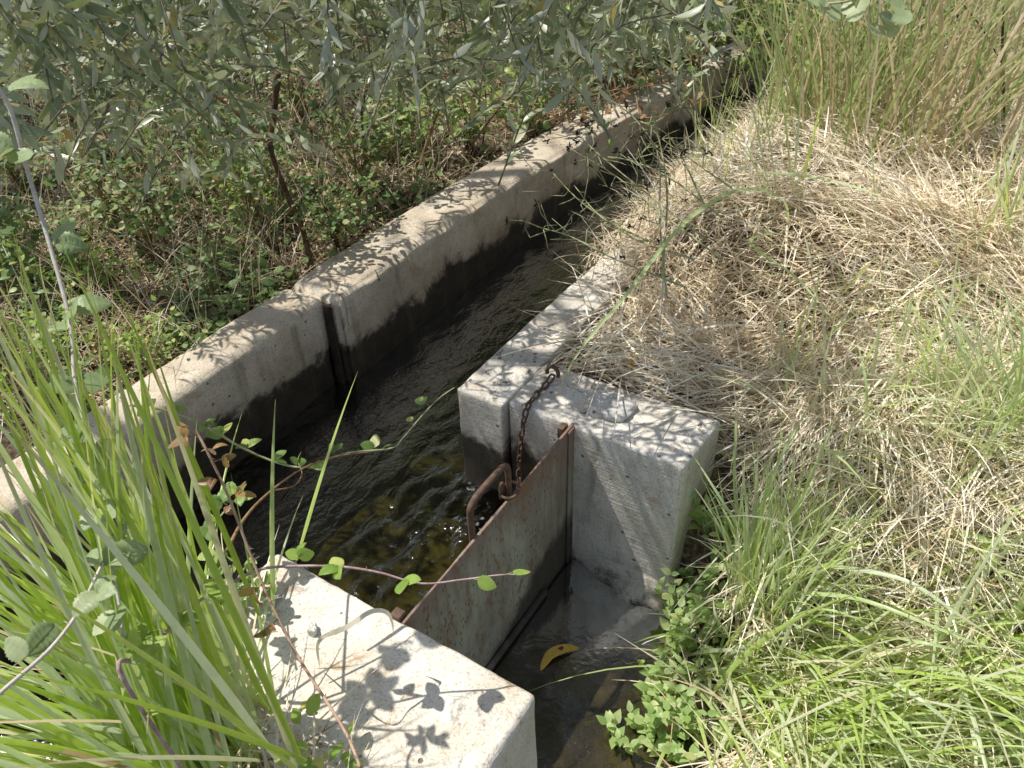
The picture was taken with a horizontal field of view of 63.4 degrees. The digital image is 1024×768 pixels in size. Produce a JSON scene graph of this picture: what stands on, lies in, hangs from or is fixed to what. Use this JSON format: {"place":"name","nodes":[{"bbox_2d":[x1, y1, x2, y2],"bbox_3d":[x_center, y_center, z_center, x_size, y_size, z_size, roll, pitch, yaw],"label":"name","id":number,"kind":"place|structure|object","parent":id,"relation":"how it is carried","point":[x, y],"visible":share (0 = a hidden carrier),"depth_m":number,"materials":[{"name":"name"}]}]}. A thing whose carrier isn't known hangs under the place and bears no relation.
{"place":"outdoors","nodes":[
{"label":"outdoors","id":0,"kind":"place"},
{"bbox_2d":[221,556,276,616],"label":"bramble bush","id":1,"kind":"object","parent":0,"point":[239,585],"visible":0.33,"depth_m":1.78,"materials":[{"name":"green plant"}]},
{"bbox_2d":[316,608,393,666],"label":"withered grass","id":2,"kind":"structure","parent":0,"point":[355,621],"depth_m":1.55,"materials":[{"name":"plant"}]},
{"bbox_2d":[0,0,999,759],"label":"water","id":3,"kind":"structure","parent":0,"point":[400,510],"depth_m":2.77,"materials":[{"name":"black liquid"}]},
{"bbox_2d":[721,29,773,93],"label":"bramble bush","id":4,"kind":"object","parent":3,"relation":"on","point":[728,86],"visible":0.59,"depth_m":4.51,"materials":[{"name":"green plant"}]},
{"bbox_2d":[681,0,880,85],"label":"bramble bush","id":5,"kind":"object","parent":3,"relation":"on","point":[741,26],"visible":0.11,"depth_m":4.34,"materials":[{"name":"green plant"}]},
{"bbox_2d":[0,0,1023,767],"bbox_3d":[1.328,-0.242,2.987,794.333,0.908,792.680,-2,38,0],"label":"ground","id":6,"kind":"structure","parent":0,"point":[572,730],"depth_m":2.60,"materials":[{"name":"brown soil"}]},
{"bbox_2d":[0,32,34,116],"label":"bramble bush","id":7,"kind":"object","parent":6,"relation":"on","point":[24,90],"visible":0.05,"depth_m":4.21,"materials":[{"name":"green plant"}]},
{"bbox_2d":[0,99,59,196],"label":"bramble bush","id":8,"kind":"object","parent":6,"relation":"on","point":[10,171],"visible":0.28,"depth_m":3.55,"materials":[{"name":"green plant"}]},
{"bbox_2d":[0,194,105,300],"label":"bramble bush","id":9,"kind":"object","parent":6,"relation":"on","point":[10,243],"visible":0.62,"depth_m":2.90,"materials":[{"name":"green plant"}]},
{"bbox_2d":[0,307,105,399],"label":"bramble bush","id":10,"kind":"object","parent":6,"relation":"on","point":[37,343],"visible":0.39,"depth_m":2.47,"materials":[{"name":"green plant"}]},
{"bbox_2d":[0,36,136,112],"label":"bramble bush","id":11,"kind":"object","parent":6,"relation":"on","point":[62,68],"visible":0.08,"depth_m":3.98,"materials":[{"name":"green plant"}]},
{"bbox_2d":[7,221,152,308],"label":"bramble bush","id":12,"kind":"object","parent":6,"relation":"on","point":[94,260],"visible":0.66,"depth_m":2.89,"materials":[{"name":"green plant"}]},
{"bbox_2d":[25,132,170,222],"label":"bramble bush","id":13,"kind":"object","parent":6,"relation":"on","point":[86,176],"visible":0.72,"depth_m":3.23,"materials":[{"name":"green plant"}]},
{"bbox_2d":[69,295,207,373],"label":"bramble bush","id":14,"kind":"object","parent":6,"relation":"on","point":[123,338],"visible":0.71,"depth_m":2.60,"materials":[{"name":"green plant"}]},
{"bbox_2d":[83,165,199,264],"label":"bramble bush","id":15,"kind":"object","parent":6,"relation":"on","point":[150,210],"visible":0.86,"depth_m":3.09,"materials":[{"name":"green plant"}]},
{"bbox_2d":[124,32,243,135],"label":"bramble bush","id":16,"kind":"object","parent":6,"relation":"on","point":[165,62],"visible":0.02,"depth_m":3.94,"materials":[{"name":"green plant"}]},
{"bbox_2d":[0,224,378,767],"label":"sedge tussock","id":17,"kind":"object","parent":6,"relation":"on","point":[200,683],"visible":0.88,"depth_m":1.32,"materials":[{"name":"plant"}]},
{"bbox_2d":[0,546,116,695],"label":"bramble cane","id":18,"kind":"object","parent":17,"relation":"on","point":[45,637],"visible":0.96,"depth_m":1.08,"materials":[{"name":"green plant"}]},
{"bbox_2d":[0,74,149,647],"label":"bramble cane","id":19,"kind":"object","parent":17,"relation":"hanging from","point":[134,552],"visible":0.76,"depth_m":1.28,"materials":[{"name":"green plant"}]},
{"bbox_2d":[197,481,251,577],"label":"bramble shoot","id":20,"kind":"object","parent":17,"relation":"on","point":[220,498],"visible":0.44,"depth_m":1.77,"materials":[{"name":"green plant"}]},
{"bbox_2d":[168,422,361,767],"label":"bramble shoot","id":21,"kind":"object","parent":17,"relation":"on","point":[184,430],"visible":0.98,"depth_m":1.32,"materials":[{"name":"red plant"}]},
{"bbox_2d":[116,542,529,767],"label":"bramble cane","id":22,"kind":"object","parent":17,"relation":"on","point":[152,646],"visible":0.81,"depth_m":1.41,"materials":[{"name":"green plant"}]},
{"bbox_2d":[154,0,281,81],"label":"bramble bush","id":23,"kind":"object","parent":6,"relation":"on","point":[203,24],"visible":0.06,"depth_m":4.35,"materials":[{"name":"green plant"}]},
{"bbox_2d":[191,124,266,193],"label":"bush","id":24,"kind":"object","parent":6,"relation":"on","point":[218,166],"visible":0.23,"depth_m":3.54,"materials":[{"name":"green plant"}]},
{"bbox_2d":[163,63,313,271],"bbox_3d":[-0.927,-0.743,2.906,0.354,0.802,0.089,-8,38,-7],"label":"dead sapling","id":25,"kind":"object","parent":6,"relation":"on","point":[283,185],"visible":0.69,"depth_m":2.92,"materials":[{"name":"brown wood"}]},
{"bbox_2d":[202,159,311,225],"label":"bramble bush","id":26,"kind":"object","parent":6,"relation":"on","point":[267,196],"visible":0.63,"depth_m":3.31,"materials":[{"name":"green plant"}]},
{"bbox_2d":[52,555,536,767],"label":"sluice block","id":27,"kind":"structure","parent":6,"relation":"on","point":[420,699],"depth_m":1.66,"materials":[{"name":"beige concrete"}]},
{"bbox_2d":[307,621,316,636],"bbox_3d":[-0.427,0.522,1.771,0.024,0.017,0.036,-2,38,0],"label":"pebble","id":28,"kind":"object","parent":27,"relation":"on","point":[312,628],"visible":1,"depth_m":1.76,"materials":[{"name":"stone"}]},
{"bbox_2d":[246,33,346,121],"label":"bramble bush","id":29,"kind":"object","parent":6,"relation":"on","point":[307,91],"visible":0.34,"depth_m":4.12,"materials":[{"name":"green plant"}]},
{"bbox_2d":[274,693,363,767],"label":"bramble bush","id":30,"kind":"object","parent":6,"relation":"on","point":[311,704],"visible":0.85,"depth_m":1.49,"materials":[{"name":"green plant"}]},
{"bbox_2d":[281,5,382,73],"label":"bramble bush","id":31,"kind":"object","parent":6,"relation":"on","point":[354,45],"visible":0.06,"depth_m":4.61,"materials":[{"name":"green plant"}]},
{"bbox_2d":[0,0,665,412],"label":"undergrowth","id":32,"kind":"object","parent":6,"relation":"on","point":[270,286],"visible":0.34,"depth_m":3.17,"materials":[{"name":"green plant"}]},
{"bbox_2d":[287,161,385,254],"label":"bramble bush","id":33,"kind":"object","parent":6,"relation":"on","point":[334,215],"visible":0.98,"depth_m":3.09,"materials":[{"name":"green plant"}]},
{"bbox_2d":[260,100,431,196],"bbox_3d":[-0.683,-0.982,3.456,0.702,0.490,0.530,-2,38,0],"label":"bramble bush","id":34,"kind":"object","parent":6,"relation":"on","point":[375,150],"visible":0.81,"depth_m":3.46,"materials":[{"name":"green plant"}]},
{"bbox_2d":[0,0,703,449],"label":"leaf litter","id":35,"kind":"object","parent":6,"relation":"on","point":[150,280],"visible":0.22,"depth_m":3.22,"materials":[{"name":"brown plant"}]},
{"bbox_2d":[360,82,370,170],"bbox_3d":[-0.625,-1.140,3.626,0.048,0.482,0.139,28,47,33],"label":"dead sapling","id":36,"kind":"object","parent":6,"relation":"on","point":[361,111],"visible":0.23,"depth_m":3.59,"materials":[{"name":"brown wood"}]},
{"bbox_2d":[330,78,443,153],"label":"bramble bush","id":37,"kind":"object","parent":6,"relation":"on","point":[407,120],"visible":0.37,"depth_m":3.82,"materials":[{"name":"green plant"}]},
{"bbox_2d":[0,0,804,236],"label":"olive tree","id":38,"kind":"object","parent":6,"relation":"on","point":[85,28],"visible":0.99,"depth_m":1.86,"materials":[{"name":"green plant"}]},
{"bbox_2d":[805,0,912,37],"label":"fig shoot","id":39,"kind":"object","parent":38,"relation":"attached to","point":[890,28],"visible":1,"depth_m":2.12,"materials":[{"name":"green plant"}]},
{"bbox_2d":[416,97,444,173],"bbox_3d":[-0.361,-1.115,3.692,0.173,0.348,0.021,-17,40,-18],"label":"dead sapling","id":40,"kind":"object","parent":6,"relation":"on","point":[427,140],"visible":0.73,"depth_m":3.70,"materials":[{"name":"beige wood"}]},
{"bbox_2d":[0,0,926,660],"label":"channel wall","id":41,"kind":"structure","parent":6,"relation":"on","point":[358,308],"depth_m":3.04,"materials":[{"name":"concrete"}]},
{"bbox_2d":[129,387,454,469],"bbox_3d":[-0.464,0.076,2.000,0.774,0.298,0.178,-20,41,-22],"label":"trailing vine","id":42,"kind":"object","parent":41,"relation":"on","point":[217,432],"visible":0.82,"depth_m":1.98,"materials":[{"name":"green plant"}]},
{"bbox_2d":[225,451,375,551],"bbox_3d":[-0.478,0.225,1.809,0.113,0.262,0.572,10,40,15],"label":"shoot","id":43,"kind":"object","parent":42,"relation":"on","point":[251,510],"visible":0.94,"depth_m":1.77,"materials":[{"name":"green plant"}]},
{"bbox_2d":[560,4,653,98],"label":"bramble bush","id":44,"kind":"object","parent":41,"relation":"on","point":[607,50],"visible":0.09,"depth_m":4.21,"materials":[{"name":"green plant"}]},
{"bbox_2d":[638,0,784,68],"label":"bramble bush","id":45,"kind":"object","parent":41,"relation":"on","point":[717,42],"visible":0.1,"depth_m":4.47,"materials":[{"name":"green plant"}]},
{"bbox_2d":[409,80,522,154],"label":"bramble bush","id":46,"kind":"object","parent":6,"relation":"on","point":[474,131],"visible":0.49,"depth_m":3.78,"materials":[{"name":"green plant"}]},
{"bbox_2d":[455,88,518,181],"bbox_3d":[-0.116,-1.098,3.667,0.316,0.391,0.022,-13,39,-13],"label":"dead sapling","id":47,"kind":"object","parent":6,"relation":"on","point":[476,138],"visible":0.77,"depth_m":3.66,"materials":[{"name":"brown wood"}]},
{"bbox_2d":[466,30,581,137],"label":"bramble bush","id":48,"kind":"object","parent":6,"relation":"on","point":[509,73],"visible":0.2,"depth_m":4.03,"materials":[{"name":"green plant"}]},
{"bbox_2d":[405,1,788,146],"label":"dry brush","id":49,"kind":"object","parent":6,"relation":"on","point":[643,117],"visible":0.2,"depth_m":3.86,"materials":[{"name":"plant"}]},
{"bbox_2d":[740,0,816,38],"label":"bramble bush","id":50,"kind":"object","parent":49,"relation":"on","point":[753,2],"visible":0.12,"depth_m":4.47,"materials":[{"name":"green plant"}]},
{"bbox_2d":[509,364,719,616],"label":"sluice pier","id":51,"kind":"structure","parent":6,"relation":"on","point":[633,507],"depth_m":2.34,"materials":[{"name":"grey concrete"}]},
{"bbox_2d":[391,422,574,670],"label":"sluice gate","id":52,"kind":"structure","parent":51,"relation":"attached to","point":[528,525],"depth_m":2.19,"materials":[{"name":"metal"}]},
{"bbox_2d":[516,373,555,488],"bbox_3d":[0.028,0.249,2.365,0.081,0.380,0.459,9,39,14],"label":"chain","id":53,"kind":"object","parent":51,"relation":"hanging from","point":[522,423],"visible":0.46,"depth_m":2.40,"materials":[{"name":"metal"}]},
{"bbox_2d":[545,364,559,377],"bbox_3d":[0.119,-0.040,2.422,0.050,0.038,0.012,20,43,26],"label":"eye bolt","id":54,"kind":"object","parent":51,"relation":"attached to","point":[554,367],"visible":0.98,"depth_m":2.41,"materials":[{"name":"metal"}]},
{"bbox_2d":[587,392,637,421],"bbox_3d":[0.279,0.062,2.320,0.133,0.026,0.109,17,42,22],"label":"concrete chunk","id":55,"kind":"object","parent":51,"relation":"on","point":[603,405],"visible":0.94,"depth_m":2.30,"materials":[{"name":"grey concrete"}]},
{"bbox_2d":[539,1,711,92],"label":"bramble bush","id":56,"kind":"object","parent":6,"relation":"on","point":[690,68],"visible":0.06,"depth_m":4.29,"materials":[{"name":"green plant"}]},
{"bbox_2d":[505,47,752,296],"bbox_3d":[0.388,-0.746,2.561,0.668,0.550,1.162,7,39,12],"label":"seed head weed","id":57,"kind":"object","parent":6,"relation":"on","point":[661,214],"visible":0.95,"depth_m":2.53,"materials":[{"name":"plant"}]},
{"bbox_2d":[620,139,664,385],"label":"dead twig","id":58,"kind":"object","parent":6,"relation":"on","point":[664,263],"visible":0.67,"depth_m":2.48,"materials":[{"name":"wood"}]},
{"bbox_2d":[646,619,725,683],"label":"mint weed","id":59,"kind":"object","parent":6,"relation":"on","point":[682,642],"visible":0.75,"depth_m":2.25,"materials":[{"name":"green plant"}]},
{"bbox_2d":[653,568,732,642],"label":"mint weed","id":60,"kind":"object","parent":6,"relation":"on","point":[669,598],"visible":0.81,"depth_m":2.29,"materials":[{"name":"green plant"}]},
{"bbox_2d":[657,687,747,764],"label":"mint weed","id":61,"kind":"object","parent":6,"relation":"on","point":[685,716],"visible":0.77,"depth_m":2.08,"materials":[{"name":"green plant"}]},
{"bbox_2d":[678,491,749,599],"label":"mint weed","id":62,"kind":"object","parent":6,"relation":"on","point":[697,514],"visible":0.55,"depth_m":2.31,"materials":[{"name":"green plant"}]},
{"bbox_2d":[528,533,934,767],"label":"grass tussock","id":63,"kind":"object","parent":6,"relation":"on","point":[728,675],"depth_m":2.11,"materials":[{"name":"plant"}]},
{"bbox_2d":[557,0,905,393],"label":"sedge plant","id":64,"kind":"object","parent":6,"relation":"on","point":[670,237],"visible":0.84,"depth_m":2.47,"materials":[{"name":"plant"}]},
{"bbox_2d":[458,2,1022,494],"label":"channel wall","id":65,"kind":"structure","parent":6,"relation":"on","point":[490,388],"depth_m":2.55,"materials":[{"name":"grey concrete"}]},
{"bbox_2d":[742,0,942,90],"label":"bramble bush","id":66,"kind":"object","parent":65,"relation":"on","point":[799,29],"visible":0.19,"depth_m":3.85,"materials":[{"name":"green plant"}]},
{"bbox_2d":[632,0,883,230],"bbox_3d":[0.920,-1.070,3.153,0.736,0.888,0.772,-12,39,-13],"label":"channel grass","id":67,"kind":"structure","parent":6,"relation":"on","point":[733,128],"depth_m":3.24,"materials":[{"name":"plant"}]},
{"bbox_2d":[495,26,1023,767],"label":"dry grass","id":68,"kind":"structure","parent":6,"relation":"on","point":[915,222],"depth_m":2.42,"materials":[{"name":"plant"}]},
{"bbox_2d":[629,351,637,365],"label":"fallen leaf","id":69,"kind":"object","parent":68,"relation":"on","point":[631,360],"visible":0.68,"depth_m":2.47,"materials":[{"name":"beige plant"}]},
{"bbox_2d":[768,426,791,445],"bbox_3d":[0.763,0.150,2.342,0.082,0.038,0.067,-2,38,0],"label":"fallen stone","id":70,"kind":"object","parent":68,"relation":"on","point":[784,434],"visible":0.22,"depth_m":2.33,"materials":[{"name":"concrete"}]},
{"bbox_2d":[723,0,885,120],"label":"channel grass","id":71,"kind":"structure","parent":6,"relation":"on","point":[774,53],"depth_m":3.76,"materials":[{"name":"plant"}]},
{"bbox_2d":[722,0,893,98],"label":"reed clump","id":72,"kind":"object","parent":6,"relation":"on","point":[763,71],"visible":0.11,"depth_m":4.71,"materials":[{"name":"plant"}]},
{"bbox_2d":[689,428,931,690],"bbox_3d":[0.716,0.391,2.143,0.668,0.551,0.658,-2,38,0],"label":"grass tussock","id":73,"kind":"object","parent":6,"relation":"on","point":[747,560],"depth_m":2.13,"materials":[{"name":"plant"}]},
{"bbox_2d":[681,239,966,491],"bbox_3d":[0.764,-0.048,2.197,0.907,0.536,0.695,-30,46,-31],"label":"grass tussock","id":74,"kind":"object","parent":6,"relation":"on","point":[823,364],"depth_m":2.29,"materials":[{"name":"plant"}]},
{"bbox_2d":[646,578,1016,767],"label":"grass tussock","id":75,"kind":"object","parent":6,"relation":"on","point":[876,739],"depth_m":1.97,"materials":[{"name":"plant"}]},
{"bbox_2d":[684,338,1023,764],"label":"sedge plant","id":76,"kind":"object","parent":6,"relation":"on","point":[883,676],"visible":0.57,"depth_m":2.00,"materials":[{"name":"green plant"}]},
{"bbox_2d":[687,484,1022,767],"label":"grass tussock","id":77,"kind":"object","parent":6,"relation":"on","point":[813,668],"depth_m":2.00,"materials":[{"name":"plant"}]},
{"bbox_2d":[740,213,977,347],"bbox_3d":[1.104,-0.309,2.563,0.686,0.445,0.700,24,45,29],"label":"grass tussock","id":78,"kind":"object","parent":6,"relation":"on","point":[852,279],"depth_m":2.49,"materials":[{"name":"plant"}]},
{"bbox_2d":[713,0,1023,149],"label":"reed clump","id":79,"kind":"object","parent":6,"relation":"on","point":[794,93],"visible":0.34,"depth_m":3.13,"materials":[{"name":"plant"}]},
{"bbox_2d":[713,291,1023,725],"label":"grass tussock","id":80,"kind":"object","parent":6,"relation":"on","point":[897,527],"depth_m":2.09,"materials":[{"name":"plant"}]},
{"bbox_2d":[714,378,1023,622],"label":"grass tussock","id":81,"kind":"object","parent":6,"relation":"on","point":[832,470],"depth_m":2.14,"materials":[{"name":"plant"}]},
{"bbox_2d":[720,269,1023,767],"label":"grass","id":82,"kind":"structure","parent":6,"relation":"on","point":[832,764],"depth_m":2.01,"materials":[{"name":"green plant"}]},
{"bbox_2d":[728,501,1023,767],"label":"grass tussock","id":83,"kind":"object","parent":6,"relation":"on","point":[1003,665],"depth_m":1.92,"materials":[{"name":"plant"}]},
{"bbox_2d":[733,0,1023,194],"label":"reed clump","id":84,"kind":"object","parent":6,"relation":"on","point":[934,113],"visible":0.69,"depth_m":2.79,"materials":[{"name":"plant"}]},
{"bbox_2d":[760,121,1003,327],"bbox_3d":[1.176,-0.414,2.507,0.716,0.558,0.822,-33,47,-33],"label":"grass tussock","id":85,"kind":"object","parent":6,"relation":"on","point":[873,221],"depth_m":2.56,"materials":[{"name":"plant"}]},
{"bbox_2d":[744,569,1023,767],"bbox_3d":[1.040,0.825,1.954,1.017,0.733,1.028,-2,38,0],"label":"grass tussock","id":86,"kind":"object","parent":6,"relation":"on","point":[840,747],"depth_m":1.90,"materials":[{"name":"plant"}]},
{"bbox_2d":[753,526,1023,767],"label":"grass tussock","id":87,"kind":"object","parent":6,"relation":"on","point":[907,621],"depth_m":1.93,"materials":[{"name":"plant"}]},
{"bbox_2d":[757,0,1023,189],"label":"reed clump","id":88,"kind":"object","parent":6,"relation":"on","point":[979,97],"visible":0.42,"depth_m":2.88,"materials":[{"name":"plant"}]},
{"bbox_2d":[775,238,1023,445],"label":"grass tussock","id":89,"kind":"object","parent":6,"relation":"on","point":[944,320],"depth_m":2.22,"materials":[{"name":"plant"}]},
{"bbox_2d":[789,221,1023,516],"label":"grass tussock","id":90,"kind":"object","parent":6,"relation":"on","point":[1006,387],"depth_m":2.09,"materials":[{"name":"plant"}]},
{"bbox_2d":[805,0,1018,120],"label":"reed clump","id":91,"kind":"object","parent":6,"relation":"on","point":[934,64],"visible":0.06,"depth_m":3.87,"materials":[{"name":"plant"}]},
{"bbox_2d":[804,273,1023,484],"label":"grass tussock","id":92,"kind":"object","parent":6,"relation":"on","point":[966,378],"depth_m":2.16,"materials":[{"name":"plant"}]},
{"bbox_2d":[855,0,984,50],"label":"bramble bush","id":93,"kind":"object","parent":6,"relation":"on","point":[938,12],"visible":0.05,"depth_m":4.47,"materials":[{"name":"green plant"}]},
{"bbox_2d":[855,572,1023,767],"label":"grass tussock","id":94,"kind":"object","parent":6,"relation":"on","point":[998,696],"depth_m":1.92,"materials":[{"name":"plant"}]},
{"bbox_2d":[861,96,1023,261],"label":"grass tussock","id":95,"kind":"object","parent":6,"relation":"on","point":[1001,190],"depth_m":2.45,"materials":[{"name":"plant"}]},
{"bbox_2d":[863,195,1023,383],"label":"grass tussock","id":96,"kind":"object","parent":6,"relation":"on","point":[961,291],"depth_m":2.37,"materials":[{"name":"plant"}]},
{"bbox_2d":[877,0,1023,131],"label":"reed clump","id":97,"kind":"object","parent":6,"relation":"on","point":[1016,47],"visible":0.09,"depth_m":3.29,"materials":[{"name":"plant"}]},
{"bbox_2d":[902,0,1023,99],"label":"reed clump","id":98,"kind":"object","parent":6,"relation":"on","point":[963,48],"visible":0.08,"depth_m":4.21,"materials":[{"name":"plant"}]},
{"bbox_2d":[937,0,1023,54],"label":"reed clump","id":99,"kind":"object","parent":6,"relation":"on","point":[1011,17],"visible":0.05,"depth_m":4.65,"materials":[{"name":"plant"}]},
{"bbox_2d":[962,4,1004,138],"bbox_3d":[1.654,-1.135,2.936,0.371,0.574,0.092,-12,39,-12],"label":"dry sapling","id":100,"kind":"object","parent":6,"relation":"on","point":[1002,40],"visible":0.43,"depth_m":2.92,"materials":[{"name":"brown wood"}]},
{"bbox_2d":[946,50,1023,98],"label":"climbing weed","id":101,"kind":"object","parent":6,"relation":"on","point":[999,65],"visible":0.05,"depth_m":3.92,"materials":[{"name":"green plant"}]},
{"bbox_2d":[501,558,726,692],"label":"water","id":102,"kind":"structure","parent":0,"point":[580,594],"depth_m":2.42,"materials":[{"name":"liquid"}]},
{"bbox_2d":[540,644,578,670],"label":"fallen leaf","id":103,"kind":"object","parent":102,"relation":"on","point":[552,653],"visible":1,"depth_m":2.32,"materials":[{"name":"yellow plant"}]},
{"bbox_2d":[596,700,669,755],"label":"mint weed","id":104,"kind":"object","parent":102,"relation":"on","point":[634,720],"visible":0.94,"depth_m":2.10,"materials":[{"name":"green plant"}]},
{"bbox_2d":[633,667,688,732],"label":"mint weed","id":105,"kind":"object","parent":102,"relation":"on","point":[658,702],"visible":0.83,"depth_m":2.15,"materials":[{"name":"green plant"}]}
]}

